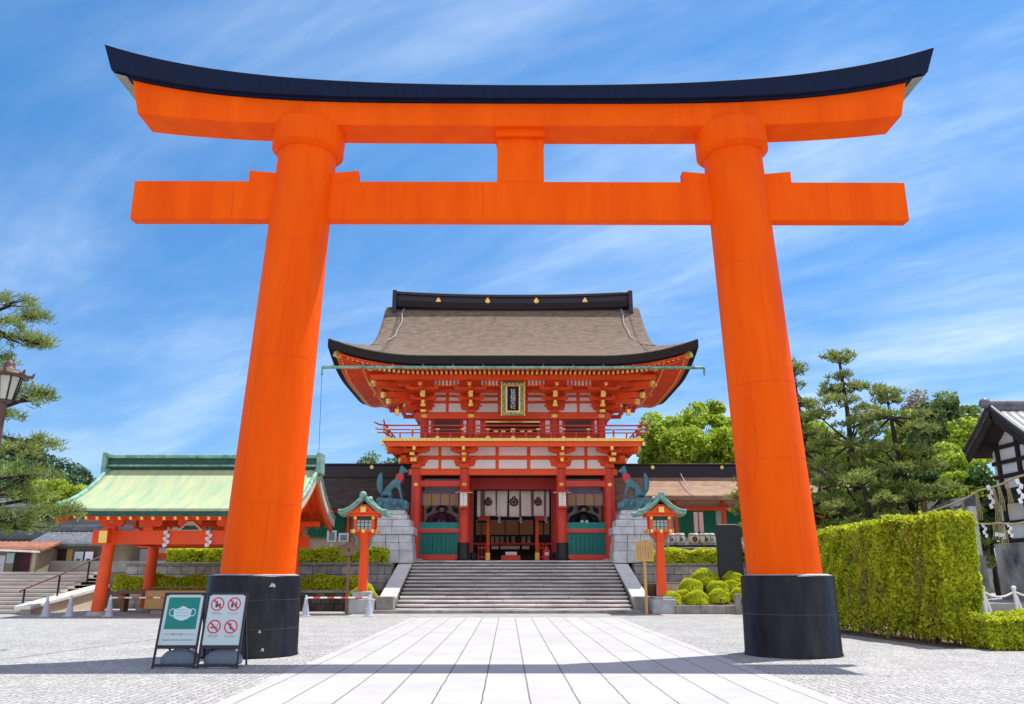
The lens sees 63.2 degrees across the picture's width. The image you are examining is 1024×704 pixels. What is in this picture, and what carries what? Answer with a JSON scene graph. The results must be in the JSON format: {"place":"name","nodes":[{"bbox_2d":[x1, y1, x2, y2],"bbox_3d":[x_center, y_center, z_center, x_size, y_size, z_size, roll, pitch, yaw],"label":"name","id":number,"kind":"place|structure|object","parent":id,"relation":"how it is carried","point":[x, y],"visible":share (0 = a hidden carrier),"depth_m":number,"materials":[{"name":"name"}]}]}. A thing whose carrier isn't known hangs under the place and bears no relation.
{"place":"outdoors","nodes":[
{"label":"outdoors","id":0,"kind":"place"},
{"bbox_2d":[0,454,79,489],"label":"hill","id":1,"kind":"structure","parent":0,"point":[7,457],"depth_m":276.08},
{"bbox_2d":[0,434,95,489],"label":"hillside forest","id":2,"kind":"object","parent":1,"relation":"on","point":[83,476],"visible":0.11,"depth_m":283.16,"materials":[{"name":"plant"}]},
{"bbox_2d":[29,525,147,560],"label":"shop building","id":3,"kind":"structure","parent":0,"point":[75,537],"depth_m":47.20,"materials":[{"name":"grey tile"}]},
{"bbox_2d":[68,572,125,607],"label":"raised ground","id":4,"kind":"structure","parent":0,"point":[116,603],"depth_m":42.91,"materials":[{"name":"stone"}]},
{"bbox_2d":[0,541,63,571],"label":"shop stall","id":5,"kind":"object","parent":4,"relation":"on","point":[27,556],"visible":0.91,"depth_m":44.13,"materials":[{"name":"paint"}]},
{"bbox_2d":[0,490,80,512],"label":"tiled house","id":6,"kind":"structure","parent":4,"relation":"on","point":[13,506],"depth_m":58.99,"materials":[{"name":"grey tile"}]},
{"bbox_2d":[0,513,100,541],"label":"tiled house","id":7,"kind":"structure","parent":4,"relation":"on","point":[19,537],"depth_m":53.39,"materials":[{"name":"tile"}]},
{"bbox_2d":[0,612,742,616],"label":"path","id":8,"kind":"structure","parent":0,"point":[149,614],"depth_m":34.81,"materials":[{"name":"stone"}]},
{"bbox_2d":[38,595,52,616],"bbox_3d":[-19.003,10.367,33.975,0.400,0.845,0.400,0,-15,0],"label":"traffic cone","id":9,"kind":"object","parent":8,"relation":"on","point":[45,611],"visible":1,"depth_m":33.87,"materials":[{"name":"white plastic"}]},
{"bbox_2d":[62,595,75,616],"bbox_3d":[-18.041,10.368,33.980,0.400,0.845,0.400,0,-15,0],"label":"traffic cone","id":10,"kind":"object","parent":8,"relation":"on","point":[69,611],"visible":1,"depth_m":33.87,"materials":[{"name":"white plastic"}]},
{"bbox_2d":[101,595,115,616],"bbox_3d":[-16.429,10.370,33.988,0.400,0.845,0.400,0,-15,0],"label":"traffic cone","id":11,"kind":"object","parent":8,"relation":"on","point":[109,611],"visible":1,"depth_m":33.88,"materials":[{"name":"white plastic"}]},
{"bbox_2d":[144,587,206,613],"bbox_3d":[-13.601,11.048,37.083,5.000,1.145,1.300,0,-15,0],"label":"water basin","id":12,"kind":"object","parent":8,"relation":"on","point":[155,606],"visible":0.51,"depth_m":36.52,"materials":[{"name":"beige"}]},
{"bbox_2d":[55,452,335,615],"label":"water pavilion","id":13,"kind":"structure","parent":8,"relation":"on","point":[151,498],"depth_m":36.68,"materials":[{"name":"metal"}]},
{"bbox_2d":[299,595,310,616],"bbox_3d":[-8.433,10.381,34.028,0.400,0.845,0.400,0,-15,0],"label":"traffic cone","id":14,"kind":"object","parent":8,"relation":"on","point":[305,611],"visible":0.98,"depth_m":33.91,"materials":[{"name":"white plastic"}]},
{"bbox_2d":[307,597,367,598],"bbox_3d":[-7.142,10.076,34.117,2.583,0.064,0.064,0,-15,0],"label":"barrier bar","id":15,"kind":"object","parent":14,"relation":"attached to","point":[337,597],"visible":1,"depth_m":34.10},
{"bbox_2d":[339,543,359,613],"bbox_3d":[-7.203,9.907,36.466,0.916,3.028,0.210,0,-15,0],"label":"notice board","id":16,"kind":"object","parent":8,"relation":"on","point":[348,550],"visible":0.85,"depth_m":36.68,"materials":[{"name":"wood"}]},
{"bbox_2d":[338,491,392,613],"bbox_3d":[-6.619,8.978,37.281,2.177,5.246,2.143,0,-15,0],"label":"post lantern","id":17,"kind":"object","parent":8,"relation":"on","point":[362,513],"visible":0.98,"depth_m":37.02,"materials":[{"name":"orange wood"}]},
{"bbox_2d":[632,539,655,613],"bbox_3d":[5.830,9.810,36.356,1.043,3.158,0.210,0,-15,0],"label":"notice board","id":18,"kind":"object","parent":8,"relation":"on","point":[644,551],"visible":1,"depth_m":36.53,"materials":[{"name":"wood"}]},
{"bbox_2d":[631,491,686,613],"bbox_3d":[6.650,8.994,37.348,2.177,5.250,2.143,0,-15,0],"label":"post lantern","id":19,"kind":"object","parent":8,"relation":"on","point":[659,515],"visible":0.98,"depth_m":37.09,"materials":[{"name":"orange wood"}]},
{"bbox_2d":[675,605,742,613],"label":"stone kerb","id":20,"kind":"structure","parent":8,"relation":"on","point":[704,609],"depth_m":36.13,"materials":[{"name":"stone"}]},
{"bbox_2d":[734,594,741,614],"bbox_3d":[10.301,10.843,35.775,1.424,0.860,0.220,0,-15,0],"label":"stone post","id":21,"kind":"object","parent":8,"relation":"on","point":[737,602],"visible":0.48,"depth_m":35.70,"materials":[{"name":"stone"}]},
{"bbox_2d":[819,465,911,524],"bbox_3d":[15.432,7.978,35.401,4.805,6.233,4.380,0,-15,0],"label":"pine tree","id":22,"kind":"object","parent":8,"relation":"on","point":[861,478],"visible":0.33,"depth_m":35.51,"materials":[{"name":"green plant"}]},
{"bbox_2d":[843,383,997,568],"bbox_3d":[18.037,6.490,37.686,6.705,10.281,5.556,0,-15,0],"label":"pine tree","id":23,"kind":"object","parent":8,"relation":"on","point":[907,488],"visible":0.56,"depth_m":37.13,"materials":[{"name":"green plant"}]},
{"bbox_2d":[917,474,1023,521],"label":"straw rope","id":24,"kind":"object","parent":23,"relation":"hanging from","point":[994,495],"visible":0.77,"depth_m":29.27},
{"bbox_2d":[934,470,997,516],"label":"broadleaf tree","id":25,"kind":"object","parent":8,"relation":"on","point":[960,476],"visible":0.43,"depth_m":37.30,"materials":[{"name":"green plant"}]},
{"bbox_2d":[962,464,1003,595],"bbox_3d":[21.167,8.170,36.710,1.844,6.575,1.767,-8,-17,28],"label":"broadleaf tree","id":26,"kind":"object","parent":8,"relation":"on","point":[984,477],"visible":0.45,"depth_m":36.71,"materials":[{"name":"green plant"}]},
{"bbox_2d":[0,608,1023,703],"bbox_3d":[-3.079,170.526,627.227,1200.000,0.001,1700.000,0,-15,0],"label":"ground","id":27,"kind":"structure","parent":0,"point":[866,670],"depth_m":15.40,"materials":[{"name":"stone"}]},
{"bbox_2d":[0,360,35,445],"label":"street lamp","id":28,"kind":"object","parent":27,"relation":"on","point":[12,378],"visible":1,"depth_m":15.18,"materials":[{"name":"brown metal"}]},
{"bbox_2d":[0,288,89,535],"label":"pine tree","id":29,"kind":"object","parent":27,"relation":"on","point":[29,517],"visible":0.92,"depth_m":20.20,"materials":[{"name":"green plant"}]},
{"bbox_2d":[0,572,109,613],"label":"stone stairs","id":30,"kind":"structure","parent":27,"relation":"on","point":[12,584],"depth_m":39.91,"materials":[{"name":"grey stone"}]},
{"bbox_2d":[19,550,114,603],"bbox_3d":[-21.110,10.852,39.860,0.238,2.858,6.945,-2,-15,6],"label":"handrail","id":31,"kind":"object","parent":30,"relation":"on","point":[57,593],"visible":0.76,"depth_m":38.78,"materials":[{"name":"black metal"}]},
{"bbox_2d":[116,590,148,611],"bbox_3d":[-15.903,11.612,38.860,4.962,0.980,0.650,0,-15,0],"label":"bench","id":32,"kind":"object","parent":27,"relation":"on","point":[124,604],"visible":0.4,"depth_m":38.65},
{"bbox_2d":[151,593,206,668],"bbox_3d":[-6.064,5.123,15.373,0.764,1.308,0.753,0,-15,0],"label":"sandwich board","id":33,"kind":"object","parent":27,"relation":"on","point":[181,618],"visible":0.99,"depth_m":15.22,"materials":[{"name":"plastic"}]},
{"bbox_2d":[160,649,200,667],"bbox_3d":[-6.064,5.535,15.228,0.664,0.428,0.350,0,-15,0],"label":"water weight","id":34,"kind":"object","parent":27,"relation":"on","point":[180,656],"visible":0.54,"depth_m":15.10,"materials":[{"name":"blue plastic"}]},
{"bbox_2d":[196,593,248,668],"bbox_3d":[-5.277,5.124,15.377,0.742,1.308,0.753,0,-15,0],"label":"sandwich board","id":35,"kind":"object","parent":27,"relation":"on","point":[225,619],"visible":1,"depth_m":15.23,"materials":[{"name":"plastic"}]},
{"bbox_2d":[204,649,242,667],"bbox_3d":[-5.277,5.536,15.232,0.644,0.428,0.350,0,-15,0],"label":"water weight","id":36,"kind":"object","parent":27,"relation":"on","point":[223,656],"visible":0.65,"depth_m":15.10,"materials":[{"name":"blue plastic"}]},
{"bbox_2d":[126,562,397,607],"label":"retaining wall","id":37,"kind":"structure","parent":27,"relation":"on","point":[380,574],"depth_m":43.00,"materials":[{"name":"stone"}]},
{"bbox_2d":[165,546,389,561],"bbox_3d":[-12.365,10.784,44.209,11.850,1.107,1.544,0,-15,0],"label":"clipped hedge","id":38,"kind":"object","parent":37,"relation":"on","point":[333,554],"visible":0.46,"depth_m":43.67,"materials":[{"name":"green plant"}]},
{"bbox_2d":[372,510,416,562],"bbox_3d":[-6.421,10.041,45.211,2.324,2.780,1.872,0,-15,0],"label":"stone pedestal","id":39,"kind":"object","parent":37,"relation":"on","point":[397,534],"visible":0.72,"depth_m":44.38,"materials":[{"name":"stone"}]},
{"bbox_2d":[376,465,408,510],"bbox_3d":[-6.523,7.447,45.666,1.887,2.465,1.170,0,-15,0],"label":"fox statue","id":40,"kind":"object","parent":39,"relation":"on","point":[390,502],"visible":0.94,"depth_m":45.46,"materials":[{"name":"blue metal"}]},
{"bbox_2d":[300,590,351,610],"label":"retaining wall","id":41,"kind":"structure","parent":27,"relation":"on","point":[326,604],"depth_m":39.35,"materials":[{"name":"stone"}]},
{"bbox_2d":[373,561,651,613],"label":"stone stairs","id":42,"kind":"structure","parent":27,"relation":"on","point":[512,587],"depth_m":40.18,"materials":[{"name":"stone"}]},
{"bbox_2d":[374,583,654,595],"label":"planting terrace","id":43,"kind":"structure","parent":27,"relation":"on","point":[650,589],"depth_m":39.79,"materials":[{"name":"stone"}]},
{"bbox_2d":[110,573,357,591],"bbox_3d":[-13.167,11.248,40.474,12.341,1.021,1.422,0,-15,0],"label":"clipped hedge","id":44,"kind":"object","parent":43,"relation":"on","point":[317,581],"visible":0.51,"depth_m":40.01,"materials":[{"name":"green plant"}]},
{"bbox_2d":[105,45,933,658],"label":"torii gate","id":45,"kind":"structure","parent":27,"relation":"on","point":[305,197],"depth_m":19.89,"materials":[{"name":"orange wood"}]},
{"bbox_2d":[50,561,996,592],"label":"shrine platform","id":46,"kind":"structure","parent":27,"relation":"on","point":[64,566],"depth_m":45.31,"materials":[{"name":"stone"}]},
{"bbox_2d":[13,477,69,508],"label":"broadleaf tree","id":47,"kind":"object","parent":46,"relation":"on","point":[46,482],"visible":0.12,"depth_m":60.19,"materials":[{"name":"green plant"}]},
{"bbox_2d":[45,483,86,506],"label":"broadleaf tree","id":48,"kind":"object","parent":46,"relation":"on","point":[69,491],"visible":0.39,"depth_m":56.74,"materials":[{"name":"green plant"}]},
{"bbox_2d":[158,463,411,560],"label":"corridor building","id":49,"kind":"structure","parent":46,"relation":"on","point":[345,484],"depth_m":52.09,"materials":[{"name":"brown wood"}]},
{"bbox_2d":[327,530,336,546],"bbox_3d":[-10.274,11.034,47.349,0.547,1.709,0.175,0,-15,0],"label":"notice board","id":50,"kind":"object","parent":46,"relation":"on","point":[332,537],"visible":0.76,"depth_m":47.40,"materials":[{"name":"grey"}]},
{"bbox_2d":[354,450,396,462],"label":"broadleaf tree","id":51,"kind":"object","parent":46,"relation":"on","point":[368,459],"visible":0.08,"depth_m":74.65,"materials":[{"name":"green plant"}]},
{"bbox_2d":[319,290,705,560],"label":"tower gate","id":52,"kind":"structure","parent":46,"relation":"on","point":[441,367],"depth_m":47.89,"materials":[{"name":"red wood"}]},
{"bbox_2d":[422,491,458,504],"bbox_3d":[-4.080,8.371,47.590,2.140,0.778,0.060,0,-15,0],"label":"bamboo blind","id":53,"kind":"object","parent":52,"relation":"attached to","point":[440,497],"visible":0.91,"depth_m":47.59,"materials":[{"name":"wood"}]},
{"bbox_2d":[426,505,457,554],"bbox_3d":[-4.086,10.322,48.173,1.879,3.452,1.058,0,-15,0],"label":"guardian statue","id":54,"kind":"object","parent":52,"relation":"on","point":[441,516],"visible":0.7,"depth_m":48.19,"materials":[{"name":"brown wood"}]},
{"bbox_2d":[433,420,461,434],"bbox_3d":[-3.813,4.428,48.951,1.682,0.901,0.117,0,-15,0],"label":"window","id":55,"kind":"structure","parent":52,"relation":"in","point":[435,422],"depth_m":48.93,"materials":[{"name":"wood"}]},
{"bbox_2d":[455,483,472,507],"bbox_3d":[-2.705,8.022,46.686,1.000,1.446,0.735,0,-15,0],"label":"hanging lantern","id":56,"kind":"object","parent":52,"relation":"hanging from","point":[463,491],"visible":1,"depth_m":46.42,"materials":[{"name":"paper"}]},
{"bbox_2d":[501,552,519,559],"bbox_3d":[-0.075,11.939,48.566,1.121,0.525,0.600,0,-15,0],"label":"offering box","id":57,"kind":"object","parent":52,"relation":"on","point":[510,556],"visible":0.77,"depth_m":48.27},
{"bbox_2d":[477,516,546,559],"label":"fence gate","id":58,"kind":"structure","parent":52,"relation":"on","point":[537,543],"depth_m":50.40,"materials":[{"name":"wood"}]},
{"bbox_2d":[475,490,550,516],"bbox_3d":[0.077,9.070,49.856,4.569,1.602,0.203,0,-15,0],"label":"crested curtain","id":59,"kind":"object","parent":52,"relation":"hanging from","point":[526,502],"visible":1,"depth_m":49.85,"materials":[{"name":"white fabric"}]},
{"bbox_2d":[501,382,524,415],"bbox_3d":[0.058,2.664,47.533,1.387,1.926,0.611,0,-15,0],"label":"name plaque","id":60,"kind":"object","parent":52,"relation":"hanging from","point":[512,398],"visible":1,"depth_m":47.53,"materials":[{"name":"gold wood"}]},
{"bbox_2d":[486,421,539,433],"bbox_3d":[0.048,4.440,48.957,3.209,0.743,0.141,0,-15,0],"label":"balcony door","id":61,"kind":"structure","parent":52,"relation":"in","point":[487,422],"depth_m":48.95,"materials":[{"name":"brown wood"}]},
{"bbox_2d":[553,483,570,507],"bbox_3d":[2.815,8.030,46.714,1.000,1.446,0.735,0,-15,0],"label":"hanging lantern","id":62,"kind":"object","parent":52,"relation":"hanging from","point":[562,491],"visible":1,"depth_m":46.46,"materials":[{"name":"paper"}]},
{"bbox_2d":[564,420,592,434],"bbox_3d":[3.909,4.438,48.990,1.682,0.901,0.117,0,-15,0],"label":"window","id":63,"kind":"structure","parent":52,"relation":"in","point":[566,422],"depth_m":48.98,"materials":[{"name":"wood"}]},
{"bbox_2d":[567,505,599,548],"bbox_3d":[4.174,10.334,48.215,1.879,3.452,1.058,0,-15,0],"label":"guardian statue","id":64,"kind":"object","parent":52,"relation":"on","point":[583,516],"visible":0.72,"depth_m":48.24,"materials":[{"name":"brown wood"}]},
{"bbox_2d":[567,491,603,504],"bbox_3d":[4.180,8.382,47.631,2.140,0.778,0.060,0,-15,0],"label":"bamboo blind","id":65,"kind":"object","parent":52,"relation":"attached to","point":[585,498],"visible":0.94,"depth_m":47.63,"materials":[{"name":"wood"}]},
{"bbox_2d":[609,510,653,562],"bbox_3d":[6.539,10.059,45.276,2.324,2.780,1.872,0,-15,0],"label":"stone pedestal","id":66,"kind":"object","parent":46,"relation":"on","point":[626,531],"visible":0.64,"depth_m":44.46,"materials":[{"name":"stone"}]},
{"bbox_2d":[617,466,649,510],"bbox_3d":[6.644,7.465,45.732,1.887,2.465,1.170,0,-15,0],"label":"fox statue","id":67,"kind":"object","parent":66,"relation":"on","point":[635,502],"visible":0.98,"depth_m":45.55,"materials":[{"name":"blue metal"}]},
{"bbox_2d":[636,411,690,463],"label":"broadleaf tree","id":68,"kind":"object","parent":46,"relation":"on","point":[649,453],"visible":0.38,"depth_m":62.74,"materials":[{"name":"green plant"}]},
{"bbox_2d":[654,423,707,463],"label":"broadleaf tree","id":69,"kind":"object","parent":46,"relation":"on","point":[675,445],"visible":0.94,"depth_m":57.60,"materials":[{"name":"green plant"}]},
{"bbox_2d":[664,545,715,549],"bbox_3d":[10.152,11.391,47.091,3.006,0.886,1.040,0,-15,0],"label":"barrel rack","id":70,"kind":"object","parent":46,"relation":"on","point":[691,547],"visible":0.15,"depth_m":46.82,"materials":[{"name":"wood"}]},
{"bbox_2d":[688,533,699,544],"bbox_3d":[10.337,10.643,47.295,0.636,0.660,0.663,0,-15,0],"label":"sake barrel","id":71,"kind":"object","parent":70,"relation":"on","point":[693,538],"visible":0.96,"depth_m":47.09,"materials":[{"name":"wicker"}]},
{"bbox_2d":[673,399,726,448],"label":"broadleaf tree","id":72,"kind":"object","parent":46,"relation":"on","point":[700,414],"visible":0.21,"depth_m":66.07,"materials":[{"name":"green plant"}]},
{"bbox_2d":[691,426,734,463],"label":"broadleaf tree","id":73,"kind":"object","parent":46,"relation":"on","point":[718,443],"visible":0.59,"depth_m":57.63,"materials":[{"name":"green plant"}]},
{"bbox_2d":[711,413,731,432],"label":"broadleaf tree","id":74,"kind":"object","parent":46,"relation":"on","point":[719,419],"visible":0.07,"depth_m":64.67,"materials":[{"name":"green plant"}]},
{"bbox_2d":[803,419,844,462],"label":"broadleaf tree","id":75,"kind":"object","parent":46,"relation":"on","point":[819,424],"depth_m":59.61,"materials":[{"name":"green plant"}]},
{"bbox_2d":[824,443,893,463],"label":"broadleaf tree","id":76,"kind":"object","parent":46,"relation":"on","point":[843,458],"visible":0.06,"depth_m":56.87,"materials":[{"name":"green plant"}]},
{"bbox_2d":[877,408,920,474],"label":"broadleaf tree","id":77,"kind":"object","parent":46,"relation":"on","point":[900,436],"visible":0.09,"depth_m":55.04,"materials":[{"name":"green plant"}]},
{"bbox_2d":[901,389,929,410],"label":"broadleaf tree","id":78,"kind":"object","parent":46,"relation":"on","point":[913,404],"visible":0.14,"depth_m":59.42,"materials":[{"name":"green plant"}]},
{"bbox_2d":[901,390,982,451],"bbox_3d":[27.706,7.765,52.117,5.430,10.518,4.873,-10,-18,33],"label":"round tree","id":79,"kind":"object","parent":46,"relation":"on","point":[947,409],"visible":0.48,"depth_m":51.80,"materials":[{"name":"green plant"}]},
{"bbox_2d":[946,416,992,560],"bbox_3d":[26.734,7.803,47.852,2.779,8.229,2.335,0,-15,0],"label":"broadleaf tree","id":80,"kind":"object","parent":46,"relation":"on","point":[960,437],"visible":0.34,"depth_m":48.24,"materials":[{"name":"green plant"}]},
{"bbox_2d":[628,564,746,582],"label":"retaining wall","id":81,"kind":"structure","parent":27,"relation":"on","point":[677,572],"depth_m":43.10,"materials":[{"name":"stone"}]},
{"bbox_2d":[641,547,745,563],"bbox_3d":[13.805,10.899,44.328,13.981,1.124,1.569,0,-15,0],"label":"clipped hedge","id":82,"kind":"object","parent":81,"relation":"on","point":[699,555],"visible":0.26,"depth_m":43.76,"materials":[{"name":"green plant"}]},
{"bbox_2d":[667,584,741,604],"bbox_3d":[10.870,11.209,37.886,7.650,1.252,2.880,0,-15,0],"label":"planting bed","id":83,"kind":"object","parent":27,"relation":"on","point":[672,587],"visible":0.14,"depth_m":38.44,"materials":[{"name":"stone"}]},
{"bbox_2d":[662,591,681,604],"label":"azalea bush","id":84,"kind":"object","parent":83,"relation":"on","point":[675,595],"visible":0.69,"depth_m":36.66,"materials":[{"name":"green plant"}]},
{"bbox_2d":[678,578,702,591],"bbox_3d":[8.183,10.905,37.996,1.148,1.179,1.042,0,-15,0],"label":"azalea bush","id":85,"kind":"object","parent":83,"relation":"on","point":[689,584],"visible":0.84,"depth_m":37.76,"materials":[{"name":"green plant"}]},
{"bbox_2d":[684,589,709,604],"bbox_3d":[8.216,11.114,36.918,1.156,1.133,1.051,0,-15,0],"label":"azalea bush","id":86,"kind":"object","parent":83,"relation":"on","point":[697,597],"visible":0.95,"depth_m":36.64,"materials":[{"name":"green plant"}]},
{"bbox_2d":[690,567,719,592],"bbox_3d":[8.966,10.738,38.664,1.465,1.415,1.325,0,-15,0],"label":"azalea bush","id":87,"kind":"object","parent":83,"relation":"on","point":[705,576],"visible":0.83,"depth_m":38.36,"materials":[{"name":"green plant"}]},
{"bbox_2d":[706,580,728,594],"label":"azalea bush","id":88,"kind":"object","parent":83,"relation":"on","point":[711,585],"visible":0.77,"depth_m":37.59,"materials":[{"name":"green plant"}]},
{"bbox_2d":[708,588,730,603],"bbox_3d":[9.221,11.033,37.046,1.066,1.040,0.948,0,-15,0],"label":"azalea bush","id":89,"kind":"object","parent":83,"relation":"on","point":[718,596],"visible":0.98,"depth_m":36.78,"materials":[{"name":"green plant"}]},
{"bbox_2d":[716,524,743,580],"bbox_3d":[10.230,9.958,39.058,1.677,3.676,0.900,0,-15,0],"label":"stone stele","id":90,"kind":"object","parent":83,"relation":"on","point":[729,548],"visible":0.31,"depth_m":39.05,"materials":[{"name":"stone"}]},
{"bbox_2d":[721,571,742,582],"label":"azalea bush","id":91,"kind":"object","parent":83,"relation":"on","point":[731,576],"visible":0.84,"depth_m":38.38,"materials":[{"name":"green plant"}]},
{"bbox_2d":[716,474,744,555],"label":"pine tree","id":92,"kind":"object","parent":27,"relation":"on","point":[733,510],"visible":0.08,"depth_m":43.52,"materials":[{"name":"green plant"}]},
{"bbox_2d":[792,356,852,526],"bbox_3d":[15.313,6.513,42.889,5.298,12.938,4.834,8,-17,-27],"label":"pine tree","id":93,"kind":"object","parent":27,"relation":"on","point":[805,401],"visible":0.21,"depth_m":42.69,"materials":[{"name":"green plant"}]},
{"bbox_2d":[811,480,896,519],"bbox_3d":[17.798,9.762,42.974,5.048,6.734,3.634,0,-15,0],"label":"broadleaf tree","id":94,"kind":"object","parent":27,"relation":"on","point":[840,486],"visible":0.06,"depth_m":43.06,"materials":[{"name":"green plant"}]},
{"bbox_2d":[800,348,910,530],"bbox_3d":[16.595,5.865,39.935,5.353,12.654,5.601,0,-15,0],"label":"pine tree","id":95,"kind":"object","parent":27,"relation":"on","point":[837,390],"visible":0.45,"depth_m":40.28,"materials":[{"name":"green plant"}]},
{"bbox_2d":[840,629,967,647],"bbox_3d":[12.729,7.775,22.746,6.300,0.001,6.722,2,-15,-7],"label":"hedge bed","id":96,"kind":"object","parent":27,"relation":"on","point":[920,641],"visible":0.25,"depth_m":21.63,"materials":[{"name":"brown soil"}]},
{"bbox_2d":[816,509,986,645],"bbox_3d":[10.392,6.172,22.988,1.478,3.261,6.765,2,-15,-7],"label":"tall hedge","id":97,"kind":"object","parent":96,"relation":"on","point":[917,574],"visible":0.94,"depth_m":21.36,"materials":[{"name":"green plant"}]},
{"bbox_2d":[893,470,943,503],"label":"broadleaf tree","id":98,"kind":"object","parent":27,"relation":"on","point":[930,476],"visible":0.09,"depth_m":39.19,"materials":[{"name":"green plant"}]},
{"bbox_2d":[895,496,991,598],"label":"plastered wall","id":99,"kind":"structure","parent":27,"relation":"on","point":[970,504],"depth_m":33.91,"materials":[{"name":"paint"}]},
{"bbox_2d":[911,441,987,475],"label":"broadleaf tree","id":100,"kind":"object","parent":27,"relation":"on","point":[957,459],"visible":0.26,"depth_m":41.22,"materials":[{"name":"green plant"}]},
{"bbox_2d":[958,607,1023,650],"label":"hedge","id":101,"kind":"object","parent":27,"relation":"on","point":[997,630],"visible":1,"depth_m":18.66,"materials":[{"name":"green plant"}]},
{"bbox_2d":[962,398,1023,599],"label":"plastered building","id":102,"kind":"structure","parent":27,"relation":"on","point":[997,436],"depth_m":32.58,"materials":[{"name":"paint"}]},
{"bbox_2d":[473,490,550,559],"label":"worship hall","id":103,"kind":"structure","parent":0,"point":[517,536],"depth_m":58.91,"materials":[{"name":"brown wood"}]},
{"bbox_2d":[0,0,1023,556],"label":"sky","id":104,"kind":"structure","parent":0,"point":[155,325],"materials":[{"name":"blue"}]},
{"bbox_2d":[214,617,846,703],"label":"pavement","id":105,"kind":"structure","parent":0,"point":[514,660],"depth_m":14.40,"materials":[{"name":"stone"}]},
{"bbox_2d":[614,464,895,549],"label":"corridor building","id":106,"kind":"structure","parent":0,"point":[692,488],"depth_m":51.97,"materials":[{"name":"brown wood"}]},
{"bbox_2d":[978,521,1023,548],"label":"straw rope","id":107,"kind":"object","parent":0,"point":[999,529],"visible":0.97,"depth_m":28.76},
{"bbox_2d":[981,593,1023,612],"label":"raised ground","id":108,"kind":"structure","parent":0,"point":[998,604],"depth_m":27.47,"materials":[{"name":"stone"}]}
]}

